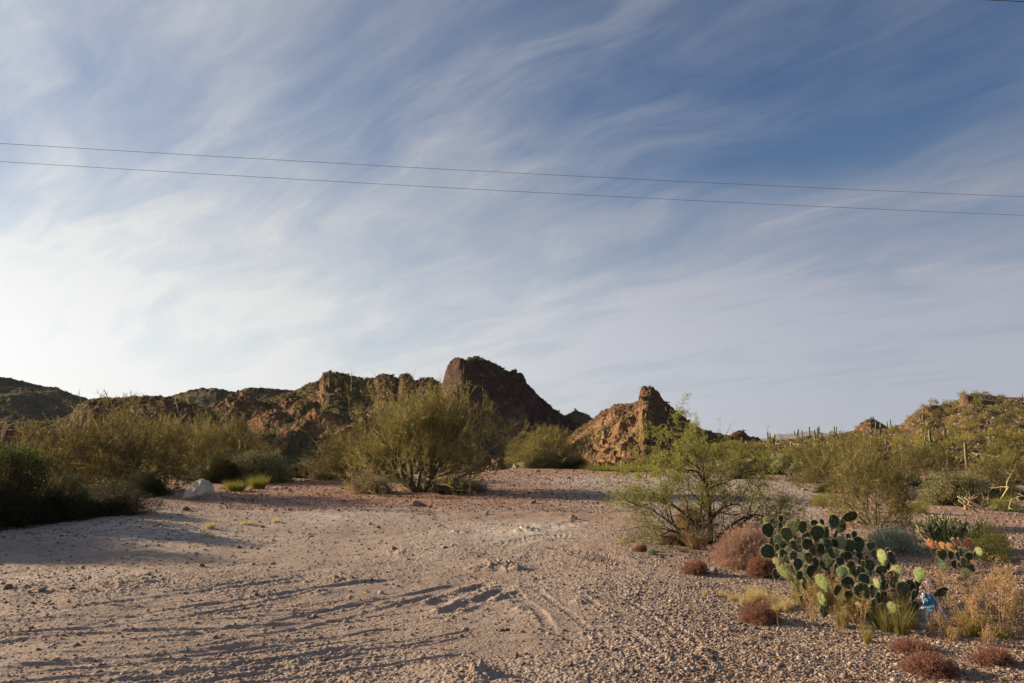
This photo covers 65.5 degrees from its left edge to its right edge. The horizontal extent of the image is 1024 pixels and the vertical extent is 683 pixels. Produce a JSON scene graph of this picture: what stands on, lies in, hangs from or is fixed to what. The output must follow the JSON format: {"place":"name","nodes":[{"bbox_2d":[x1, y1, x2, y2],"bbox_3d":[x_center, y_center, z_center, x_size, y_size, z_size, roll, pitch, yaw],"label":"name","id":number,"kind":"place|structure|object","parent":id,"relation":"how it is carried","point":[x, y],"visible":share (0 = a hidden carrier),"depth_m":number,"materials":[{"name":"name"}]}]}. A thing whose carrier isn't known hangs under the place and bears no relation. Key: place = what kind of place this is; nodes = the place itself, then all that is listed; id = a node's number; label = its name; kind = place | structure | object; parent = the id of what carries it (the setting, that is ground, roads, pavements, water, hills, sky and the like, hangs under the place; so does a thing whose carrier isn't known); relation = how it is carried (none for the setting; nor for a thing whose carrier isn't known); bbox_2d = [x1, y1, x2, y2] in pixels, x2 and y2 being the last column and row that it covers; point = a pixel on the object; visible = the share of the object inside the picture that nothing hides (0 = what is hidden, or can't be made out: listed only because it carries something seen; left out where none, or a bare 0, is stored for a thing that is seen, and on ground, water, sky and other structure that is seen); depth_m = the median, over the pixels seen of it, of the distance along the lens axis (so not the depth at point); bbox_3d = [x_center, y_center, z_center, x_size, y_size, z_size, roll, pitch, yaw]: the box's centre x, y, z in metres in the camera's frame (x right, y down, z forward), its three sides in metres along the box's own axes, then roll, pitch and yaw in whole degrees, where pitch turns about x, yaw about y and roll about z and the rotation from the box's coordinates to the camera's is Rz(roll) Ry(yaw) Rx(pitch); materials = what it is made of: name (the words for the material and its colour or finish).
{"place":"outdoors","nodes":[
{"label":"outdoors","id":0,"kind":"place"},
{"bbox_2d":[0,419,27,470],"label":"cliff","id":1,"kind":"structure","parent":0,"point":[6,425],"depth_m":133.00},
{"bbox_2d":[0,377,88,421],"bbox_3d":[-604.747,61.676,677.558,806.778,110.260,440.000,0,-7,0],"label":"dark hill","id":2,"kind":"structure","parent":0,"point":[20,399],"depth_m":573.03,"materials":[{"name":"stone"}]},
{"bbox_2d":[23,395,259,477],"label":"mesa hill","id":3,"kind":"structure","parent":0,"point":[181,405],"depth_m":296.21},
{"bbox_2d":[168,387,291,409],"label":"rounded hill","id":4,"kind":"structure","parent":0,"point":[213,393],"depth_m":551.62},
{"bbox_2d":[212,371,459,475],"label":"rocky ridge","id":5,"kind":"structure","parent":0,"point":[298,441],"depth_m":353.10,"materials":[{"name":"stone"}]},
{"bbox_2d":[0,356,593,476],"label":"scrub","id":6,"kind":"object","parent":5,"relation":"on","point":[296,407],"visible":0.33,"depth_m":350.76,"materials":[{"name":"stone"}]},
{"bbox_2d":[0,161,1005,214],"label":"power line","id":7,"kind":"object","parent":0,"point":[483,189],"visible":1,"depth_m":29.11,"materials":[{"name":"grey"}]},
{"bbox_2d":[441,356,577,472],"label":"butte hill","id":8,"kind":"structure","parent":0,"point":[534,406],"depth_m":337.37,"materials":[{"name":"stone"}]},
{"bbox_2d":[0,143,1022,196],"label":"power line","id":9,"kind":"object","parent":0,"point":[504,172],"visible":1,"depth_m":28.96,"materials":[{"name":"grey"}]},
{"bbox_2d":[0,466,1023,682],"bbox_3d":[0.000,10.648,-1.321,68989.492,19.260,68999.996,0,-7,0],"label":"ground","id":10,"kind":"structure","parent":0,"point":[95,629],"depth_m":9.02,"materials":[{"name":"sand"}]},
{"bbox_2d":[0,433,73,530],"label":"dark shrub","id":11,"kind":"object","parent":10,"relation":"on","point":[21,486],"visible":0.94,"depth_m":15.11,"materials":[{"name":"green plant"}]},
{"bbox_2d":[31,468,100,523],"bbox_3d":[-8.913,3.062,15.869,1.667,1.062,1.429,-6,-9,38],"label":"dark shrub","id":12,"kind":"object","parent":10,"relation":"on","point":[75,498],"visible":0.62,"depth_m":15.73,"materials":[{"name":"green plant"}]},
{"bbox_2d":[0,403,161,489],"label":"palo verde tree","id":13,"kind":"object","parent":10,"relation":"on","point":[43,442],"visible":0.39,"depth_m":24.14,"materials":[{"name":"green plant"}]},
{"bbox_2d":[0,496,207,550],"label":"rubble","id":14,"kind":"object","parent":10,"relation":"on","point":[120,523],"visible":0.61,"depth_m":14.50,"materials":[{"name":"stone"}]},
{"bbox_2d":[66,477,168,520],"bbox_3d":[-8.451,3.248,16.686,2.550,0.829,2.186,2,-7,-19],"label":"dark shrub","id":15,"kind":"object","parent":10,"relation":"on","point":[110,505],"visible":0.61,"depth_m":16.60,"materials":[{"name":"green plant"}]},
{"bbox_2d":[24,389,212,492],"bbox_3d":[-11.910,3.162,24.397,5.403,3.708,5.744,-2,-7,15],"label":"palo verde tree","id":16,"kind":"object","parent":10,"relation":"on","point":[137,455],"visible":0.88,"depth_m":23.85,"materials":[{"name":"green plant"}]},
{"bbox_2d":[0,545,276,633],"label":"rubble","id":17,"kind":"object","parent":10,"relation":"on","point":[218,582],"visible":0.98,"depth_m":9.32,"materials":[{"name":"gravel"}]},
{"bbox_2d":[122,465,175,496],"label":"dark shrub","id":18,"kind":"object","parent":10,"relation":"on","point":[144,481],"visible":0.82,"depth_m":21.39,"materials":[{"name":"green plant"}]},
{"bbox_2d":[134,407,244,479],"bbox_3d":[-14.065,4.567,34.261,4.717,4.100,4.766,1,-7,-9],"label":"palo verde tree","id":19,"kind":"object","parent":10,"relation":"on","point":[203,436],"visible":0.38,"depth_m":34.20,"materials":[{"name":"green plant"}]},
{"bbox_2d":[182,478,214,499],"bbox_3d":[-8.460,4.055,21.485,0.856,0.718,0.707,3,-8,-23],"label":"boulder","id":20,"kind":"object","parent":10,"relation":"on","point":[202,489],"visible":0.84,"depth_m":21.34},
{"bbox_2d":[187,449,245,483],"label":"dark shrub","id":21,"kind":"object","parent":10,"relation":"on","point":[224,471],"visible":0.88,"depth_m":31.01,"materials":[{"name":"green plant"}]},
{"bbox_2d":[180,403,289,478],"bbox_3d":[-13.977,5.371,39.846,5.870,4.878,5.108,0,-7,-2],"label":"palo verde tree","id":22,"kind":"object","parent":10,"relation":"on","point":[234,441],"visible":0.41,"depth_m":39.54,"materials":[{"name":"green plant"}]},
{"bbox_2d":[222,478,249,490],"bbox_3d":[-9.184,4.696,26.522,1.215,0.592,1.320,3,-8,-24],"label":"desert broom","id":23,"kind":"object","parent":10,"relation":"on","point":[233,485],"visible":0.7,"depth_m":26.36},
{"bbox_2d":[247,473,270,488],"bbox_3d":[-8.957,4.832,28.142,1.134,0.787,1.043,0,-7,0],"label":"desert broom","id":24,"kind":"object","parent":10,"relation":"on","point":[256,484],"visible":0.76,"depth_m":27.99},
{"bbox_2d":[233,443,298,482],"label":"jojoba bush","id":25,"kind":"object","parent":10,"relation":"on","point":[251,465],"visible":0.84,"depth_m":31.77,"materials":[{"name":"green plant"}]},
{"bbox_2d":[293,419,414,481],"bbox_3d":[-6.907,4.857,34.784,5.723,3.271,5.384,4,-8,-28],"label":"palo verde tree","id":26,"kind":"object","parent":10,"relation":"on","point":[336,460],"visible":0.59,"depth_m":33.65,"materials":[{"name":"green plant"}]},
{"bbox_2d":[348,470,393,493],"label":"dry shrub","id":27,"kind":"object","parent":10,"relation":"on","point":[378,484],"visible":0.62,"depth_m":26.00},
{"bbox_2d":[219,468,641,512],"bbox_3d":[-5.331,8.101,36.225,27.500,4.032,35.359,0,-7,0],"label":"rubble","id":28,"kind":"object","parent":10,"relation":"on","point":[400,496],"visible":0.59,"depth_m":24.18,"materials":[{"name":"gravel"}]},
{"bbox_2d":[331,365,531,496],"bbox_3d":[-2.841,3.130,26.770,6.226,4.681,6.046,-5,-8,33],"label":"palo verde tree","id":29,"kind":"object","parent":10,"relation":"on","point":[440,428],"visible":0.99,"depth_m":26.11,"materials":[{"name":"green plant"}]},
{"bbox_2d":[427,476,493,493],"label":"dry shrub","id":30,"kind":"object","parent":10,"relation":"on","point":[480,487],"visible":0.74,"depth_m":25.75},
{"bbox_2d":[501,435,532,464],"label":"palo verde tree","id":31,"kind":"object","parent":10,"relation":"on","point":[510,455],"visible":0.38,"depth_m":221.66,"materials":[{"name":"green plant"}]},
{"bbox_2d":[522,449,565,468],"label":"dark shrub","id":32,"kind":"object","parent":10,"relation":"on","point":[540,461],"visible":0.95,"depth_m":49.21,"materials":[{"name":"green plant"}]},
{"bbox_2d":[505,422,594,467],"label":"palo verde tree","id":33,"kind":"object","parent":10,"relation":"on","point":[535,442],"visible":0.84,"depth_m":200.76,"materials":[{"name":"green plant"}]},
{"bbox_2d":[558,451,590,468],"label":"dark shrub","id":34,"kind":"object","parent":10,"relation":"on","point":[574,462],"visible":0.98,"depth_m":48.77,"materials":[{"name":"green plant"}]},
{"bbox_2d":[579,463,634,470],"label":"green scrub plant","id":35,"kind":"object","parent":10,"relation":"on","point":[593,468],"visible":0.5,"depth_m":45.32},
{"bbox_2d":[618,443,689,467],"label":"palo verde tree","id":36,"kind":"object","parent":10,"relation":"on","point":[643,459],"visible":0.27,"depth_m":58.23,"materials":[{"name":"green plant"}]},
{"bbox_2d":[657,531,686,545],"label":"red shrub","id":37,"kind":"object","parent":10,"relation":"on","point":[668,540],"visible":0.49,"depth_m":12.79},
{"bbox_2d":[672,494,706,531],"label":"dry shrub","id":38,"kind":"object","parent":10,"relation":"on","point":[680,517],"visible":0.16,"depth_m":13.42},
{"bbox_2d":[667,520,721,548],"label":"dry grass clump","id":39,"kind":"object","parent":10,"relation":"on","point":[698,541],"visible":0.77,"depth_m":12.27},
{"bbox_2d":[678,557,712,575],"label":"red shrub","id":40,"kind":"object","parent":10,"relation":"on","point":[698,568],"visible":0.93,"depth_m":10.18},
{"bbox_2d":[592,391,833,549],"bbox_3d":[3.315,2.083,13.111,3.861,2.566,2.957,0,-7,0],"label":"mesquite tree","id":41,"kind":"object","parent":10,"relation":"on","point":[707,484],"visible":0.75,"depth_m":12.82,"materials":[{"name":"green plant"}]},
{"bbox_2d":[717,456,753,478],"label":"jojoba bush","id":42,"kind":"object","parent":10,"relation":"on","point":[743,463],"visible":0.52,"depth_m":35.04,"materials":[{"name":"green plant"}]},
{"bbox_2d":[717,438,774,454],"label":"palo verde tree","id":43,"kind":"object","parent":10,"relation":"on","point":[756,447],"visible":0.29,"depth_m":64.09,"materials":[{"name":"green plant"}]},
{"bbox_2d":[703,520,790,570],"bbox_3d":[3.271,2.782,11.008,1.340,0.675,1.220,0,-7,0],"label":"pink shrub","id":44,"kind":"object","parent":10,"relation":"on","point":[742,544],"visible":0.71,"depth_m":10.86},
{"bbox_2d":[738,581,769,602],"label":"straw grass tuft","id":45,"kind":"object","parent":10,"relation":"on","point":[752,593],"visible":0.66,"depth_m":8.42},
{"bbox_2d":[735,597,786,626],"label":"red shrub","id":46,"kind":"object","parent":10,"relation":"on","point":[759,614],"visible":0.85,"depth_m":7.52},
{"bbox_2d":[741,550,781,579],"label":"red shrub","id":47,"kind":"object","parent":10,"relation":"on","point":[763,567],"visible":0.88,"depth_m":10.12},
{"bbox_2d":[769,452,799,477],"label":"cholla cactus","id":48,"kind":"object","parent":10,"relation":"on","point":[783,463],"visible":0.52,"depth_m":35.46,"materials":[{"name":"green plant"}]},
{"bbox_2d":[759,515,838,610],"bbox_3d":[2.972,2.324,8.479,0.790,0.928,1.178,-5,-9,34],"label":"prickly pear","id":49,"kind":"object","parent":10,"relation":"on","point":[781,541],"visible":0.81,"depth_m":8.46,"materials":[{"name":"plant"}]},
{"bbox_2d":[786,570,824,605],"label":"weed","id":50,"kind":"object","parent":10,"relation":"on","point":[802,591],"visible":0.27,"depth_m":8.32,"materials":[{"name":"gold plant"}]},
{"bbox_2d":[800,579,823,624],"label":"dry weed","id":51,"kind":"object","parent":10,"relation":"on","point":[810,609],"visible":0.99,"depth_m":7.46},
{"bbox_2d":[807,491,840,507],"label":"green bush","id":52,"kind":"object","parent":10,"relation":"on","point":[817,500],"visible":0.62,"depth_m":20.78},
{"bbox_2d":[812,566,840,609],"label":"dry weed","id":53,"kind":"object","parent":10,"relation":"on","point":[833,600],"visible":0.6,"depth_m":8.02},
{"bbox_2d":[808,477,859,493],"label":"dark shrub","id":54,"kind":"object","parent":10,"relation":"on","point":[821,489],"visible":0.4,"depth_m":25.71,"materials":[{"name":"green plant"}]},
{"bbox_2d":[776,434,900,487],"bbox_3d":[11.951,4.571,29.475,3.890,2.480,3.850,6,-9,-41],"label":"palo verde tree","id":55,"kind":"object","parent":10,"relation":"on","point":[816,470],"visible":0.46,"depth_m":29.19,"materials":[{"name":"green plant"}]},
{"bbox_2d":[829,598,853,627],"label":"green grass tuft","id":56,"kind":"object","parent":10,"relation":"on","point":[839,619],"visible":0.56,"depth_m":7.38,"materials":[{"name":"plant"}]},
{"bbox_2d":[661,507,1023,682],"bbox_3d":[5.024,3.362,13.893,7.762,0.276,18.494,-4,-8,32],"label":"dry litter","id":57,"kind":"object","parent":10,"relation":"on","point":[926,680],"visible":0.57,"depth_m":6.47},
{"bbox_2d":[833,586,863,620],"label":"green grass tuft","id":58,"kind":"object","parent":10,"relation":"on","point":[855,609],"visible":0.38,"depth_m":7.56,"materials":[{"name":"plant"}]},
{"bbox_2d":[809,510,890,583],"bbox_3d":[3.610,2.338,8.727,0.999,0.959,0.829,4,-8,-31],"label":"prickly pear","id":59,"kind":"object","parent":10,"relation":"on","point":[827,548],"visible":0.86,"depth_m":8.68,"materials":[{"name":"plant"}]},
{"bbox_2d":[685,470,1023,577],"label":"rubble","id":60,"kind":"object","parent":10,"relation":"on","point":[714,569],"visible":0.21,"depth_m":15.68,"materials":[{"name":"gravel"}]},
{"bbox_2d":[842,591,870,633],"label":"dry weed","id":61,"kind":"object","parent":10,"relation":"on","point":[860,616],"visible":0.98,"depth_m":7.17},
{"bbox_2d":[810,429,937,529],"bbox_3d":[7.405,2.905,16.347,2.182,2.445,2.411,0,-7,0],"label":"palo verde tree","id":62,"kind":"object","parent":10,"relation":"on","point":[870,476],"visible":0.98,"depth_m":16.08,"materials":[{"name":"green plant"}]},
{"bbox_2d":[863,598,888,627],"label":"green grass tuft","id":63,"kind":"object","parent":10,"relation":"on","point":[876,612],"visible":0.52,"depth_m":7.37,"materials":[{"name":"plant"}]},
{"bbox_2d":[812,547,948,632],"bbox_3d":[3.596,2.382,7.758,1.401,0.655,0.904,5,-9,-36],"label":"prickly pear","id":64,"kind":"object","parent":10,"relation":"on","point":[876,589],"visible":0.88,"depth_m":7.74,"materials":[{"name":"plant"}]},
{"bbox_2d":[873,607,897,632],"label":"green grass tuft","id":65,"kind":"object","parent":10,"relation":"on","point":[884,627],"visible":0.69,"depth_m":7.20,"materials":[{"name":"plant"}]},
{"bbox_2d":[861,520,926,555],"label":"brittlebush","id":66,"kind":"object","parent":10,"relation":"on","point":[890,539],"visible":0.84,"depth_m":12.03,"materials":[{"name":"grey plant"}]},
{"bbox_2d":[874,482,922,500],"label":"grey shrub","id":67,"kind":"object","parent":10,"relation":"on","point":[914,492],"visible":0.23,"depth_m":22.90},
{"bbox_2d":[882,601,921,634],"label":"green grass tuft","id":68,"kind":"object","parent":10,"relation":"on","point":[905,628],"visible":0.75,"depth_m":7.07,"materials":[{"name":"plant"}]},
{"bbox_2d":[886,633,943,655],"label":"red shrub","id":69,"kind":"object","parent":10,"relation":"on","point":[900,644],"visible":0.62,"depth_m":6.39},
{"bbox_2d":[904,498,932,513],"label":"green bush","id":70,"kind":"object","parent":10,"relation":"on","point":[920,503],"visible":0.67,"depth_m":18.61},
{"bbox_2d":[872,439,968,482],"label":"palo verde tree","id":71,"kind":"object","parent":10,"relation":"on","point":[925,462],"visible":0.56,"depth_m":32.43,"materials":[{"name":"green plant"}]},
{"bbox_2d":[891,644,966,680],"bbox_3d":[3.060,2.349,5.857,0.545,0.234,0.532,-6,-10,42],"label":"red shrub","id":72,"kind":"object","parent":10,"relation":"on","point":[925,664],"visible":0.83,"depth_m":5.78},
{"bbox_2d":[921,593,953,626],"bbox_3d":[3.898,2.464,7.277,0.293,0.310,0.148,0,-7,0],"label":"plastic sheet","id":73,"kind":"object","parent":10,"relation":"on","point":[929,600],"visible":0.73,"depth_m":7.29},
{"bbox_2d":[932,606,964,637],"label":"dry weed","id":74,"kind":"object","parent":10,"relation":"on","point":[938,617],"visible":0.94,"depth_m":6.92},
{"bbox_2d":[928,577,968,602],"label":"dry weed","id":75,"kind":"object","parent":10,"relation":"on","point":[938,584],"visible":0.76,"depth_m":8.35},
{"bbox_2d":[914,463,996,507],"bbox_3d":[11.605,3.754,20.829,2.043,1.168,1.760,-4,-8,30],"label":"jojoba bush","id":76,"kind":"object","parent":10,"relation":"on","point":[961,484],"visible":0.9,"depth_m":20.58,"materials":[{"name":"green plant"}]},
{"bbox_2d":[926,537,984,579],"bbox_3d":[5.781,2.762,10.170,0.622,0.492,1.012,0,-7,0],"label":"prickly pear","id":77,"kind":"object","parent":10,"relation":"on","point":[962,563],"visible":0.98,"depth_m":10.37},
{"bbox_2d":[908,511,1003,549],"bbox_3d":[6.916,2.963,12.447,1.238,0.616,1.346,0,-7,0],"label":"stick cactus","id":78,"kind":"object","parent":10,"relation":"on","point":[935,529],"visible":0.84,"depth_m":12.38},
{"bbox_2d":[941,593,979,626],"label":"dry weed","id":79,"kind":"object","parent":10,"relation":"on","point":[950,605],"visible":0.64,"depth_m":7.18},
{"bbox_2d":[945,573,992,636],"bbox_3d":[4.033,2.335,7.029,0.278,0.565,0.311,0,-7,-3],"label":"dry weed","id":80,"kind":"object","parent":10,"relation":"on","point":[974,607],"visible":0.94,"depth_m":7.00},
{"bbox_2d":[949,601,991,636],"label":"green grass tuft","id":81,"kind":"object","parent":10,"relation":"on","point":[968,631],"visible":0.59,"depth_m":6.98,"materials":[{"name":"plant"}]},
{"bbox_2d":[941,454,1020,492],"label":"palo verde tree","id":82,"kind":"object","parent":10,"relation":"on","point":[998,482],"visible":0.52,"depth_m":25.55,"materials":[{"name":"green plant"}]},
{"bbox_2d":[974,615,1002,645],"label":"dry weed","id":83,"kind":"object","parent":10,"relation":"on","point":[987,631],"visible":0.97,"depth_m":6.58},
{"bbox_2d":[966,641,1018,667],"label":"red shrub","id":84,"kind":"object","parent":10,"relation":"on","point":[984,656],"visible":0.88,"depth_m":6.00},
{"bbox_2d":[964,569,1020,631],"bbox_3d":[4.268,2.287,6.977,0.514,0.614,0.365,2,-7,-13],"label":"dry weed","id":85,"kind":"object","parent":10,"relation":"on","point":[1013,593],"visible":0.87,"depth_m":7.01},
{"bbox_2d":[962,450,1023,484],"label":"palo verde tree","id":86,"kind":"object","parent":10,"relation":"on","point":[1013,460],"visible":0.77,"depth_m":31.25,"materials":[{"name":"green plant"}]},
{"bbox_2d":[970,514,1017,562],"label":"green bush","id":87,"kind":"object","parent":10,"relation":"on","point":[997,542],"visible":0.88,"depth_m":11.26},
{"bbox_2d":[974,621,1016,638],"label":"green grass tuft","id":88,"kind":"object","parent":10,"relation":"on","point":[1002,633],"visible":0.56,"depth_m":6.89,"materials":[{"name":"plant"}]},
{"bbox_2d":[985,552,1019,612],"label":"dry weed","id":89,"kind":"object","parent":10,"relation":"on","point":[997,579],"visible":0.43,"depth_m":7.94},
{"bbox_2d":[986,491,1021,511],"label":"green bush","id":90,"kind":"object","parent":10,"relation":"on","point":[997,502],"visible":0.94,"depth_m":19.20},
{"bbox_2d":[987,468,1023,510],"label":"fallen branch","id":91,"kind":"object","parent":10,"relation":"on","point":[1021,509],"visible":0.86,"depth_m":19.34,"materials":[{"name":"brown wood"}]},
{"bbox_2d":[990,582,1023,639],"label":"dry weed","id":92,"kind":"object","parent":10,"relation":"on","point":[1012,623],"visible":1,"depth_m":6.85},
{"bbox_2d":[993,560,1023,583],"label":"dry weed","id":93,"kind":"object","parent":10,"relation":"on","point":[1011,567],"visible":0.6,"depth_m":9.56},
{"bbox_2d":[994,484,1023,500],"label":"dark shrub","id":94,"kind":"object","parent":10,"relation":"on","point":[1010,491],"visible":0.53,"depth_m":23.47,"materials":[{"name":"green plant"}]},
{"bbox_2d":[0,0,1023,438],"label":"sky","id":95,"kind":"structure","parent":0,"point":[786,317],"materials":[{"name":"blue"}]},
{"bbox_2d":[566,408,591,427],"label":"knob","id":96,"kind":"object","parent":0,"point":[579,420],"visible":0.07,"depth_m":387.92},
{"bbox_2d":[516,386,761,467],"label":"pinnacle hill","id":97,"kind":"structure","parent":0,"point":[622,435],"depth_m":188.75,"materials":[{"name":"stone"}]},
{"bbox_2d":[760,431,829,440],"bbox_3d":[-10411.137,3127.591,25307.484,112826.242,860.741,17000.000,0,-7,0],"label":"distant mountain","id":98,"kind":"structure","parent":0,"point":[785,436],"depth_m":24405.08,"materials":[{"name":"grey"}]},
{"bbox_2d":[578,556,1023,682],"bbox_3d":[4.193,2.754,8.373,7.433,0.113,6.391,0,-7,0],"label":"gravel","id":99,"kind":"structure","parent":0,"point":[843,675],"depth_m":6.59,"materials":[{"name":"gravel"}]},
{"bbox_2d":[691,394,1023,470],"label":"cactus hill","id":100,"kind":"structure","parent":0,"point":[966,401],"depth_m":105.22,"materials":[{"name":"stone"}]},
{"bbox_2d":[668,439,753,463],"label":"palo verde tree","id":101,"kind":"object","parent":100,"relation":"on","point":[722,446],"visible":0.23,"depth_m":56.37,"materials":[{"name":"green plant"}]},
{"bbox_2d":[515,386,1023,468],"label":"scrub","id":102,"kind":"object","parent":100,"relation":"on","point":[805,438],"visible":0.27,"depth_m":118.57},
{"bbox_2d":[754,443,826,468],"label":"palo verde tree","id":103,"kind":"object","parent":100,"relation":"on","point":[793,453],"visible":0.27,"depth_m":49.18,"materials":[{"name":"green plant"}]},
{"bbox_2d":[826,430,902,460],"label":"palo verde tree","id":104,"kind":"object","parent":100,"relation":"on","point":[857,442],"visible":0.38,"depth_m":60.56,"materials":[{"name":"green plant"}]},
{"bbox_2d":[707,393,1022,469],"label":"rubble","id":105,"kind":"object","parent":100,"relation":"on","point":[961,460],"visible":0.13,"depth_m":98.99,"materials":[{"name":"stone"}]},
{"bbox_2d":[854,418,887,430],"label":"rock knob","id":106,"kind":"object","parent":100,"relation":"on","point":[871,423],"visible":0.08,"depth_m":251.01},
{"bbox_2d":[943,432,969,449],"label":"hillside bush","id":107,"kind":"object","parent":100,"relation":"on","point":[956,439],"visible":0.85,"depth_m":60.79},
{"bbox_2d":[985,440,1011,455],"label":"hillside bush","id":108,"kind":"object","parent":100,"relation":"on","point":[998,446],"visible":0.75,"depth_m":55.11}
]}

